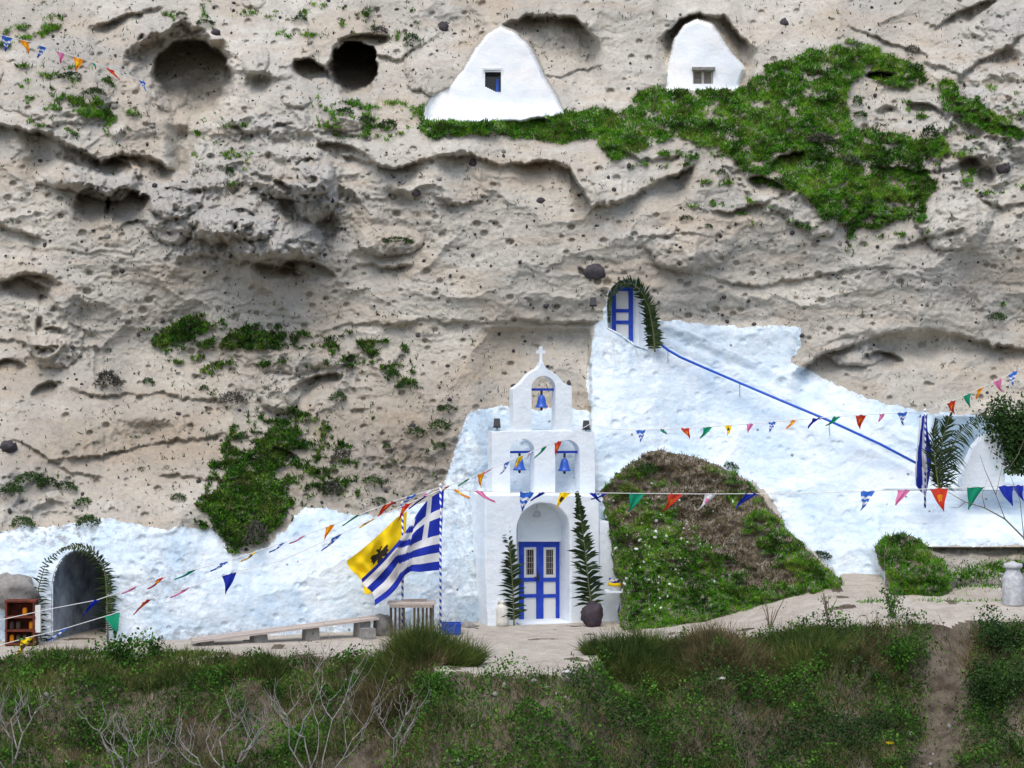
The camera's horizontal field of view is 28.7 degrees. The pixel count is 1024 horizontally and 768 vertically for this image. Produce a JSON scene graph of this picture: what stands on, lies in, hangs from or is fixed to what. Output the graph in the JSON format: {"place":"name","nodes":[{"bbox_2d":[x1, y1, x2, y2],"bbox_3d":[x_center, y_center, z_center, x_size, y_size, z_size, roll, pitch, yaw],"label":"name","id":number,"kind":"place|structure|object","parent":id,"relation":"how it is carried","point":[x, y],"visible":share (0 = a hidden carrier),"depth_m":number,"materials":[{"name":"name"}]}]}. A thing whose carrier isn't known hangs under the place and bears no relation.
{"place":"outdoors","nodes":[
{"label":"outdoors","id":0,"kind":"place"},
{"bbox_2d":[0,0,1023,622],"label":"cliff","id":1,"kind":"structure","parent":0,"point":[834,340],"depth_m":53.28,"materials":[{"name":"beige stone"}]},
{"bbox_2d":[0,440,17,452],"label":"cliff stone","id":2,"kind":"object","parent":1,"relation":"attached to","point":[9,446],"visible":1,"depth_m":48.79,"materials":[{"name":"grey stone"}]},
{"bbox_2d":[0,481,25,494],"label":"shrub","id":3,"kind":"object","parent":1,"relation":"on","point":[14,486],"visible":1,"depth_m":47.67,"materials":[{"name":"green plant"}]},
{"bbox_2d":[10,515,35,527],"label":"shrub","id":4,"kind":"object","parent":1,"relation":"on","point":[24,519],"visible":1,"depth_m":47.41,"materials":[{"name":"green plant"}]},
{"bbox_2d":[9,471,45,483],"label":"shrub","id":5,"kind":"object","parent":1,"relation":"on","point":[28,475],"visible":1,"depth_m":48.20,"materials":[{"name":"green plant"}]},
{"bbox_2d":[1,35,145,90],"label":"bunting","id":6,"kind":"object","parent":1,"relation":"hanging from","point":[6,40],"visible":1,"depth_m":53.17,"materials":[{"name":"multicoloured fabric"}]},
{"bbox_2d":[72,514,102,526],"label":"shrub","id":7,"kind":"object","parent":1,"relation":"on","point":[87,517],"visible":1,"depth_m":47.53,"materials":[{"name":"green plant"}]},
{"bbox_2d":[90,369,122,387],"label":"shrub","id":8,"kind":"object","parent":1,"relation":"on","point":[115,379],"visible":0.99,"depth_m":51.04,"materials":[{"name":"grey plant"}]},
{"bbox_2d":[216,389,248,405],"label":"shrub","id":9,"kind":"object","parent":1,"relation":"on","point":[229,393],"visible":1,"depth_m":51.40,"materials":[{"name":"grey plant"}]},
{"bbox_2d":[241,519,268,543],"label":"shrub","id":10,"kind":"object","parent":1,"relation":"on","point":[258,526],"visible":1,"depth_m":48.11,"materials":[{"name":"plant"}]},
{"bbox_2d":[427,418,452,430],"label":"shrub","id":11,"kind":"object","parent":1,"relation":"on","point":[434,423],"visible":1,"depth_m":51.17,"materials":[{"name":"green plant"}]},
{"bbox_2d":[424,26,563,122],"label":"cave house","id":12,"kind":"structure","parent":1,"relation":"on","point":[501,76],"depth_m":54.94,"materials":[{"name":"paint"}]},
{"bbox_2d":[482,68,502,92],"bbox_3d":[-0.540,-8.353,55.209,0.583,0.758,0.495,0,0,0],"label":"window","id":13,"kind":"structure","parent":12,"relation":"in","point":[492,79],"depth_m":55.43,"materials":[{"name":"glass"}]},
{"bbox_2d":[0,1,1023,544],"bbox_3d":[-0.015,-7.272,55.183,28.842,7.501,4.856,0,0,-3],"label":"grass","id":14,"kind":"structure","parent":1,"relation":"on","point":[812,189],"depth_m":54.81,"materials":[{"name":"green plant"}]},
{"bbox_2d":[0,0,1023,628],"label":"weeds","id":15,"kind":"object","parent":1,"relation":"on","point":[458,248],"visible":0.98,"depth_m":53.11,"materials":[{"name":"green plant"}]},
{"bbox_2d":[0,0,1023,551],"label":"embedded pebbles","id":16,"kind":"object","parent":1,"relation":"on","point":[122,270],"visible":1,"depth_m":52.98,"materials":[{"name":"stone"}]},
{"bbox_2d":[7,299,1019,553],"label":"tall weeds","id":17,"kind":"object","parent":1,"relation":"on","point":[228,437],"visible":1,"depth_m":50.37,"materials":[{"name":"green plant"}]},
{"bbox_2d":[26,9,1022,543],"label":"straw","id":18,"kind":"object","parent":1,"relation":"on","point":[822,181],"visible":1,"depth_m":54.38,"materials":[{"name":"green plant"}]},
{"bbox_2d":[606,280,647,349],"bbox_3d":[2.990,-1.907,52.956,1.380,2.266,0.789,0,0,0],"label":"cliff door","id":19,"kind":"structure","parent":1,"relation":"attached to","point":[626,318],"depth_m":53.23,"materials":[{"name":"paint"}]},
{"bbox_2d":[605,274,660,346],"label":"palm frond","id":20,"kind":"object","parent":19,"relation":"attached to","point":[638,285],"visible":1,"depth_m":52.63,"materials":[{"name":"green plant"}]},
{"bbox_2d":[639,289,665,351],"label":"palm frond","id":21,"kind":"object","parent":1,"relation":"attached to","point":[654,332],"visible":1,"depth_m":52.52,"materials":[{"name":"green plant"}]},
{"bbox_2d":[666,19,745,90],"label":"cave house","id":22,"kind":"structure","parent":1,"relation":"on","point":[702,56],"depth_m":56.71,"materials":[{"name":"paint"}]},
{"bbox_2d":[690,67,712,83],"bbox_3d":[5.407,-8.695,56.691,0.751,0.553,0.160,0,0,0],"label":"window","id":23,"kind":"structure","parent":22,"relation":"in","point":[699,77],"depth_m":56.72,"materials":[{"name":"glass"}]},
{"bbox_2d":[586,300,1023,576],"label":"whitewashed ramp","id":24,"kind":"structure","parent":1,"relation":"on","point":[629,385],"depth_m":52.46,"materials":[{"name":"white paint"}]},
{"bbox_2d":[661,344,915,471],"bbox_3d":[7.166,0.646,52.566,6.804,3.664,0.824,0,0,8],"label":"handrail","id":25,"kind":"object","parent":24,"relation":"attached to","point":[787,403],"visible":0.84,"depth_m":52.34,"materials":[{"name":"blue metal"}]},
{"bbox_2d":[806,132,834,143],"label":"shrub","id":26,"kind":"object","parent":1,"relation":"on","point":[827,137],"visible":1,"depth_m":54.75,"materials":[{"name":"plant"}]},
{"bbox_2d":[915,409,930,507],"bbox_3d":[10.298,1.865,50.186,0.625,2.503,0.286,0,0,-42],"label":"flag on pole","id":27,"kind":"object","parent":1,"relation":"on","point":[921,475],"visible":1,"depth_m":50.18,"materials":[{"name":"blue fabric"}]},
{"bbox_2d":[591,411,922,441],"bbox_3d":[6.172,1.080,50.281,8.423,0.819,0.520,0,0,2],"label":"bunting","id":28,"kind":"object","parent":27,"relation":"hanging from","point":[859,420],"visible":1,"depth_m":50.21,"materials":[{"name":"fabric"}]},
{"bbox_2d":[928,366,1023,414],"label":"bunting","id":29,"kind":"object","parent":27,"relation":"attached to","point":[966,397],"visible":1,"depth_m":50.29,"materials":[{"name":"multicoloured fabric"}]},
{"bbox_2d":[958,434,1004,489],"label":"wall end","id":30,"kind":"structure","parent":1,"relation":"on","point":[973,474],"depth_m":50.90,"materials":[{"name":"paint"}]},
{"bbox_2d":[972,385,1023,476],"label":"bush","id":31,"kind":"object","parent":1,"relation":"on","point":[1010,435],"visible":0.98,"depth_m":50.83,"materials":[{"name":"green plant"}]},
{"bbox_2d":[0,587,1023,767],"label":"ground","id":32,"kind":"structure","parent":0,"point":[947,681],"depth_m":42.24,"materials":[{"name":"green plant"}]},
{"bbox_2d":[0,676,58,767],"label":"bare tree","id":33,"kind":"object","parent":32,"relation":"on","point":[6,731],"visible":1,"depth_m":41.07,"materials":[{"name":"grey plant"}]},
{"bbox_2d":[0,640,136,700],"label":"grass tussock","id":34,"kind":"object","parent":32,"relation":"on","point":[84,651],"depth_m":43.60,"materials":[{"name":"green plant"}]},
{"bbox_2d":[38,699,142,749],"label":"bush","id":35,"kind":"object","parent":32,"relation":"on","point":[88,740],"visible":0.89,"depth_m":41.83,"materials":[{"name":"green plant"}]},
{"bbox_2d":[87,627,147,664],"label":"bush","id":36,"kind":"object","parent":32,"relation":"on","point":[119,645],"visible":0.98,"depth_m":44.06,"materials":[{"name":"green plant"}]},
{"bbox_2d":[76,702,180,767],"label":"bare tree","id":37,"kind":"object","parent":32,"relation":"on","point":[114,750],"visible":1,"depth_m":40.67,"materials":[{"name":"grey plant"}]},
{"bbox_2d":[123,644,242,692],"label":"grass tussock","id":38,"kind":"object","parent":32,"relation":"on","point":[183,653],"depth_m":43.68,"materials":[{"name":"green plant"}]},
{"bbox_2d":[162,683,268,767],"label":"bare tree","id":39,"kind":"object","parent":32,"relation":"on","point":[247,749],"visible":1,"depth_m":40.78,"materials":[{"name":"grey plant"}]},
{"bbox_2d":[0,500,443,641],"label":"whitewashed wall","id":40,"kind":"structure","parent":32,"relation":"on","point":[313,584],"depth_m":47.61,"materials":[{"name":"white paint"}]},
{"bbox_2d":[0,572,40,609],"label":"boulder","id":41,"kind":"object","parent":40,"relation":"on","point":[17,586],"visible":0.82,"depth_m":46.26,"materials":[{"name":"grey stone"}]},
{"bbox_2d":[51,549,106,641],"bbox_3d":[-9.650,5.009,48.513,1.453,2.211,4.439,0,0,17],"label":"cave entrance","id":42,"kind":"object","parent":40,"relation":"attached to","point":[75,576],"visible":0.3,"depth_m":48.06,"materials":[{"name":"grey stone"}]},
{"bbox_2d":[229,647,292,681],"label":"grass tussock","id":43,"kind":"object","parent":32,"relation":"on","point":[261,664],"depth_m":43.69,"materials":[{"name":"green plant"}]},
{"bbox_2d":[259,708,343,756],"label":"bush","id":44,"kind":"object","parent":32,"relation":"on","point":[301,738],"visible":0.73,"depth_m":41.55,"materials":[{"name":"green plant"}]},
{"bbox_2d":[263,614,400,767],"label":"bare tree","id":45,"kind":"object","parent":32,"relation":"on","point":[289,724],"visible":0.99,"depth_m":40.72,"materials":[{"name":"grey plant"}]},
{"bbox_2d":[339,633,452,728],"bbox_3d":[-2.412,6.216,41.849,2.477,1.980,1.768,0,0,0],"label":"grass tussock","id":46,"kind":"object","parent":32,"relation":"on","point":[367,692],"depth_m":41.68,"materials":[{"name":"green plant"}]},
{"bbox_2d":[374,686,430,766],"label":"bare tree","id":47,"kind":"object","parent":32,"relation":"on","point":[396,740],"visible":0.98,"depth_m":40.33,"materials":[{"name":"grey plant"}]},
{"bbox_2d":[351,602,502,694],"bbox_3d":[-1.842,5.567,42.597,3.371,2.087,2.370,0,0,0],"label":"grass tussock","id":48,"kind":"object","parent":32,"relation":"on","point":[463,653],"depth_m":42.26,"materials":[{"name":"green plant"}]},
{"bbox_2d":[395,656,468,697],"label":"bush","id":49,"kind":"object","parent":32,"relation":"on","point":[426,683],"visible":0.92,"depth_m":40.77,"materials":[{"name":"green plant"}]},
{"bbox_2d":[0,620,1022,767],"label":"fresh grass","id":50,"kind":"structure","parent":32,"relation":"on","point":[466,706],"depth_m":41.69,"materials":[{"name":"green plant"}]},
{"bbox_2d":[0,596,1023,767],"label":"ground cover","id":51,"kind":"object","parent":32,"relation":"on","point":[559,746],"visible":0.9,"depth_m":42.16,"materials":[{"name":"green plant"}]},
{"bbox_2d":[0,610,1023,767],"bbox_3d":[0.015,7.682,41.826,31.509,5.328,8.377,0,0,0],"label":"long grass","id":52,"kind":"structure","parent":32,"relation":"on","point":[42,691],"depth_m":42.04,"materials":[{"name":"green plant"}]},
{"bbox_2d":[0,609,1023,767],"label":"dry grass","id":53,"kind":"structure","parent":32,"relation":"on","point":[475,729],"depth_m":42.08,"materials":[{"name":"plant"}]},
{"bbox_2d":[32,623,1022,767],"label":"slope stones","id":54,"kind":"object","parent":32,"relation":"on","point":[495,693],"visible":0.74,"depth_m":41.62,"materials":[{"name":"grey stone"}]},
{"bbox_2d":[442,405,620,622],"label":"whitewashed wall","id":55,"kind":"structure","parent":32,"relation":"on","point":[459,581],"depth_m":51.10,"materials":[{"name":"white paint"}]},
{"bbox_2d":[471,346,619,625],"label":"chapel","id":56,"kind":"structure","parent":32,"relation":"on","point":[544,542],"depth_m":50.50,"materials":[{"name":"paint"}]},
{"bbox_2d":[519,542,559,618],"bbox_3d":[0.712,5.049,50.940,1.059,2.114,0.173,0,0,-15],"label":"door","id":57,"kind":"structure","parent":56,"relation":"in","point":[540,568],"depth_m":50.93,"materials":[{"name":"blue paint"}]},
{"bbox_2d":[532,388,553,410],"bbox_3d":[0.759,0.395,50.788,0.613,0.570,0.338,0,0,-39],"label":"bell","id":58,"kind":"object","parent":56,"relation":"hanging from","point":[541,404],"visible":1,"depth_m":50.71,"materials":[{"name":"blue paint"}]},
{"bbox_2d":[557,451,577,473],"bbox_3d":[1.352,2.000,50.949,0.660,0.597,0.337,0,0,-37],"label":"bell","id":59,"kind":"object","parent":56,"relation":"hanging from","point":[564,465],"visible":1,"depth_m":50.87,"materials":[{"name":"blue paint"}]},
{"bbox_2d":[569,620,698,691],"bbox_3d":[2.814,5.862,43.880,3.276,1.673,2.210,0,0,0],"label":"grass tussock","id":60,"kind":"object","parent":32,"relation":"on","point":[635,641],"depth_m":43.53,"materials":[{"name":"green plant"}]},
{"bbox_2d":[597,692,714,744],"bbox_3d":[2.885,6.931,41.819,2.657,1.067,1.689,0,0,16],"label":"bush","id":61,"kind":"object","parent":32,"relation":"on","point":[671,728],"visible":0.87,"depth_m":41.67,"materials":[{"name":"green plant"}]},
{"bbox_2d":[656,613,786,685],"bbox_3d":[4.609,5.850,44.067,3.398,1.728,2.288,0,0,0],"label":"grass tussock","id":62,"kind":"object","parent":32,"relation":"on","point":[704,637],"depth_m":43.77,"materials":[{"name":"green plant"}]},
{"bbox_2d":[673,708,778,767],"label":"bare tree","id":63,"kind":"object","parent":32,"relation":"on","point":[734,732],"visible":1,"depth_m":40.60,"materials":[{"name":"brown wood"}]},
{"bbox_2d":[687,657,803,700],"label":"bush","id":64,"kind":"object","parent":32,"relation":"on","point":[753,685],"visible":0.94,"depth_m":42.91,"materials":[{"name":"green plant"}]},
{"bbox_2d":[560,591,1023,767],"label":"dark cover","id":65,"kind":"object","parent":32,"relation":"on","point":[987,713],"visible":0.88,"depth_m":42.27,"materials":[{"name":"green plant"}]},
{"bbox_2d":[757,616,881,679],"bbox_3d":[6.688,5.882,44.354,3.297,1.476,2.216,0,0,0],"label":"grass tussock","id":66,"kind":"object","parent":32,"relation":"on","point":[801,649],"depth_m":44.24,"materials":[{"name":"green plant"}]},
{"bbox_2d":[782,701,897,752],"bbox_3d":[6.889,7.191,41.955,2.497,1.019,1.640,0,0,-13],"label":"bush","id":67,"kind":"object","parent":32,"relation":"on","point":[863,730],"visible":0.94,"depth_m":41.89,"materials":[{"name":"green plant"}]},
{"bbox_2d":[827,653,878,704],"bbox_3d":[7.327,6.332,42.977,1.142,1.328,0.417,0,0,0],"label":"bare tree","id":68,"kind":"object","parent":32,"relation":"on","point":[836,681],"visible":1,"depth_m":42.97,"materials":[{"name":"wood"}]},
{"bbox_2d":[812,631,915,687],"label":"grass tussock","id":69,"kind":"object","parent":32,"relation":"on","point":[876,657],"depth_m":43.97,"materials":[{"name":"green plant"}]},
{"bbox_2d":[868,627,935,671],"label":"bush","id":70,"kind":"object","parent":32,"relation":"on","point":[899,654],"visible":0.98,"depth_m":43.98,"materials":[{"name":"green plant"}]},
{"bbox_2d":[932,622,1023,677],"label":"grass tussock","id":71,"kind":"object","parent":32,"relation":"on","point":[970,656],"depth_m":44.80,"materials":[{"name":"green plant"}]},
{"bbox_2d":[957,650,1023,711],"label":"bush","id":72,"kind":"object","parent":32,"relation":"on","point":[987,689],"visible":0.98,"depth_m":43.03,"materials":[{"name":"green plant"}]},
{"bbox_2d":[961,609,1023,658],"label":"bush","id":73,"kind":"object","parent":32,"relation":"on","point":[1003,636],"visible":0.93,"depth_m":44.70,"materials":[{"name":"green plant"}]},
{"bbox_2d":[0,573,1023,684],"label":"dirt path","id":74,"kind":"structure","parent":0,"point":[551,653],"depth_m":46.86,"materials":[{"name":"soil"}]},
{"bbox_2d":[5,599,40,645],"bbox_3d":[-11.191,5.472,45.899,0.810,1.040,0.392,0,0,0],"label":"wooden cupboard","id":75,"kind":"object","parent":74,"relation":"on","point":[18,627],"visible":0.86,"depth_m":45.81,"materials":[{"name":"red wood"}]},
{"bbox_2d":[31,549,63,641],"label":"palm frond","id":76,"kind":"object","parent":74,"relation":"on","point":[42,589],"visible":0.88,"depth_m":46.49,"materials":[{"name":"green plant"}]},
{"bbox_2d":[59,543,120,639],"bbox_3d":[-9.803,4.827,46.499,1.523,2.276,0.246,0,0,0],"label":"palm frond","id":77,"kind":"object","parent":74,"relation":"on","point":[108,609],"visible":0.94,"depth_m":46.58,"materials":[{"name":"green plant"}]},
{"bbox_2d":[88,548,116,615],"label":"palm frond","id":78,"kind":"object","parent":77,"relation":"attached to","point":[103,576],"visible":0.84,"depth_m":46.62,"materials":[{"name":"green plant"}]},
{"bbox_2d":[139,634,165,656],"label":"bush","id":79,"kind":"object","parent":74,"relation":"on","point":[150,643],"visible":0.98,"depth_m":44.18,"materials":[{"name":"green plant"}]},
{"bbox_2d":[189,615,378,645],"bbox_3d":[-5.250,5.774,46.624,4.508,0.505,0.832,0,0,-21],"label":"plank bench","id":80,"kind":"object","parent":74,"relation":"on","point":[261,635],"visible":0.95,"depth_m":46.81,"materials":[{"name":"grey wood"}]},
{"bbox_2d":[347,501,406,629],"bbox_3d":[-3.234,4.586,47.722,1.450,3.569,0.453,0,0,0],"label":"flag on pole","id":81,"kind":"object","parent":74,"relation":"on","point":[369,557],"visible":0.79,"depth_m":47.77,"materials":[{"name":"yellow fabric"}]},
{"bbox_2d":[373,613,393,635],"bbox_3d":[-3.061,5.766,47.651,0.496,0.613,0.437,0,0,-25],"label":"boulder","id":82,"kind":"object","parent":74,"relation":"on","point":[379,626],"visible":0.77,"depth_m":47.50,"materials":[{"name":"grey stone"}]},
{"bbox_2d":[362,483,443,633],"bbox_3d":[-2.585,4.327,47.240,1.953,3.961,0.481,0,0,0],"label":"flag on pole","id":83,"kind":"object","parent":74,"relation":"on","point":[417,547],"visible":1,"depth_m":47.24,"materials":[{"name":"blue fabric"}]},
{"bbox_2d":[0,490,438,653],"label":"bunting","id":84,"kind":"object","parent":83,"relation":"hanging from","point":[112,620],"visible":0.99,"depth_m":45.41,"materials":[{"name":"fabric"}]},
{"bbox_2d":[1,487,439,619],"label":"bunting","id":85,"kind":"object","parent":83,"relation":"hanging from","point":[329,528],"visible":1,"depth_m":46.25,"materials":[{"name":"fabric"}]},
{"bbox_2d":[442,424,589,490],"bbox_3d":[0.062,1.842,49.028,5.091,1.673,0.277,0,0,-42],"label":"bunting","id":86,"kind":"object","parent":83,"relation":"hanging from","point":[519,459],"visible":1,"depth_m":49.07,"materials":[{"name":"multicoloured fabric"}]},
{"bbox_2d":[445,485,1023,511],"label":"bunting","id":87,"kind":"object","parent":83,"relation":"hanging from","point":[939,494],"visible":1,"depth_m":48.78,"materials":[{"name":"multicoloured fabric"}]},
{"bbox_2d":[387,599,434,636],"bbox_3d":[-2.387,5.551,47.500,1.120,0.880,0.500,0,0,0],"label":"slatted table","id":88,"kind":"object","parent":74,"relation":"on","point":[414,605],"visible":0.64,"depth_m":47.27,"materials":[{"name":"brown wood"}]},
{"bbox_2d":[438,622,461,634],"bbox_3d":[-1.488,5.869,48.000,0.560,0.280,0.394,0,0,0],"label":"plastic crate","id":89,"kind":"object","parent":74,"relation":"on","point":[457,626],"visible":0.49,"depth_m":47.82,"materials":[{"name":"blue plastic"}]},
{"bbox_2d":[496,600,508,626],"bbox_3d":[-0.236,5.685,49.650,0.310,0.645,0.310,0,0,0],"label":"water canister","id":90,"kind":"object","parent":74,"relation":"on","point":[501,611],"visible":1,"depth_m":49.53,"materials":[{"name":"beige plastic"}]},
{"bbox_2d":[497,523,526,625],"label":"palm frond","id":91,"kind":"object","parent":74,"relation":"on","point":[511,581],"visible":1,"depth_m":49.67,"materials":[{"name":"green plant"}]},
{"bbox_2d":[580,600,602,626],"bbox_3d":[1.970,5.735,49.555,0.567,0.729,0.512,14,0,0],"label":"plant pot","id":92,"kind":"object","parent":74,"relation":"on","point":[591,613],"visible":0.97,"depth_m":49.38,"materials":[{"name":"ceramic"}]},
{"bbox_2d":[567,491,604,606],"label":"palm frond","id":93,"kind":"object","parent":92,"relation":"in","point":[582,529],"visible":0.99,"depth_m":49.75,"materials":[{"name":"green plant"}]},
{"bbox_2d":[876,583,905,617],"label":"bush","id":94,"kind":"object","parent":74,"relation":"on","point":[891,609],"visible":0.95,"depth_m":45.96,"materials":[{"name":"green plant"}]},
{"bbox_2d":[840,574,1023,605],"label":"grass","id":95,"kind":"structure","parent":74,"relation":"on","point":[955,599],"depth_m":47.79,"materials":[{"name":"green plant"}]},
{"bbox_2d":[881,488,1023,580],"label":"wall","id":96,"kind":"structure","parent":74,"relation":"on","point":[933,523],"depth_m":50.97,"materials":[{"name":"white paint"}]},
{"bbox_2d":[948,441,1023,538],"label":"bare tree","id":97,"kind":"object","parent":74,"relation":"on","point":[1013,527],"visible":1,"depth_m":46.98,"materials":[{"name":"brown wood"}]},
{"bbox_2d":[999,561,1023,605],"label":"milk churn","id":98,"kind":"object","parent":74,"relation":"on","point":[1012,579],"visible":1,"depth_m":47.20,"materials":[{"name":"white metal"}]},
{"bbox_2d":[600,448,1023,629],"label":"hillside","id":99,"kind":"structure","parent":0,"point":[969,554],"depth_m":50.31,"materials":[{"name":"green plant"}]},
{"bbox_2d":[605,578,621,592],"bbox_3d":[2.635,5.029,50.050,0.620,0.362,0.430,0,0,0],"label":"flower pot","id":100,"kind":"object","parent":99,"relation":"on","point":[615,586],"visible":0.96,"depth_m":49.91,"materials":[{"name":"white ceramic"}]},
{"bbox_2d":[605,483,733,612],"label":"white flowers","id":101,"kind":"object","parent":99,"relation":"on","point":[640,539],"visible":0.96,"depth_m":50.12,"materials":[{"name":"white plant"}]},
{"bbox_2d":[601,455,1023,629],"bbox_3d":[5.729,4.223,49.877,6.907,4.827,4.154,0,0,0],"label":"grass","id":102,"kind":"structure","parent":99,"relation":"on","point":[653,550],"depth_m":49.63,"materials":[{"name":"green plant"}]},
{"bbox_2d":[922,412,963,487],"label":"palm frond","id":103,"kind":"object","parent":99,"relation":"on","point":[949,420],"visible":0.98,"depth_m":50.14,"materials":[{"name":"green plant"}]},
{"bbox_2d":[925,418,946,487],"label":"palm frond","id":104,"kind":"object","parent":103,"relation":"attached to","point":[935,430],"visible":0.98,"depth_m":50.06,"materials":[{"name":"green plant"}]},
{"bbox_2d":[928,411,991,491],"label":"palm frond","id":105,"kind":"object","parent":99,"relation":"on","point":[974,424],"visible":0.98,"depth_m":50.28,"materials":[{"name":"green plant"}]},
{"bbox_2d":[872,529,1023,595],"bbox_3d":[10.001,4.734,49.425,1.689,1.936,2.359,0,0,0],"label":"bush","id":106,"kind":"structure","parent":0,"point":[909,568],"depth_m":49.20,"materials":[{"name":"green plant"}]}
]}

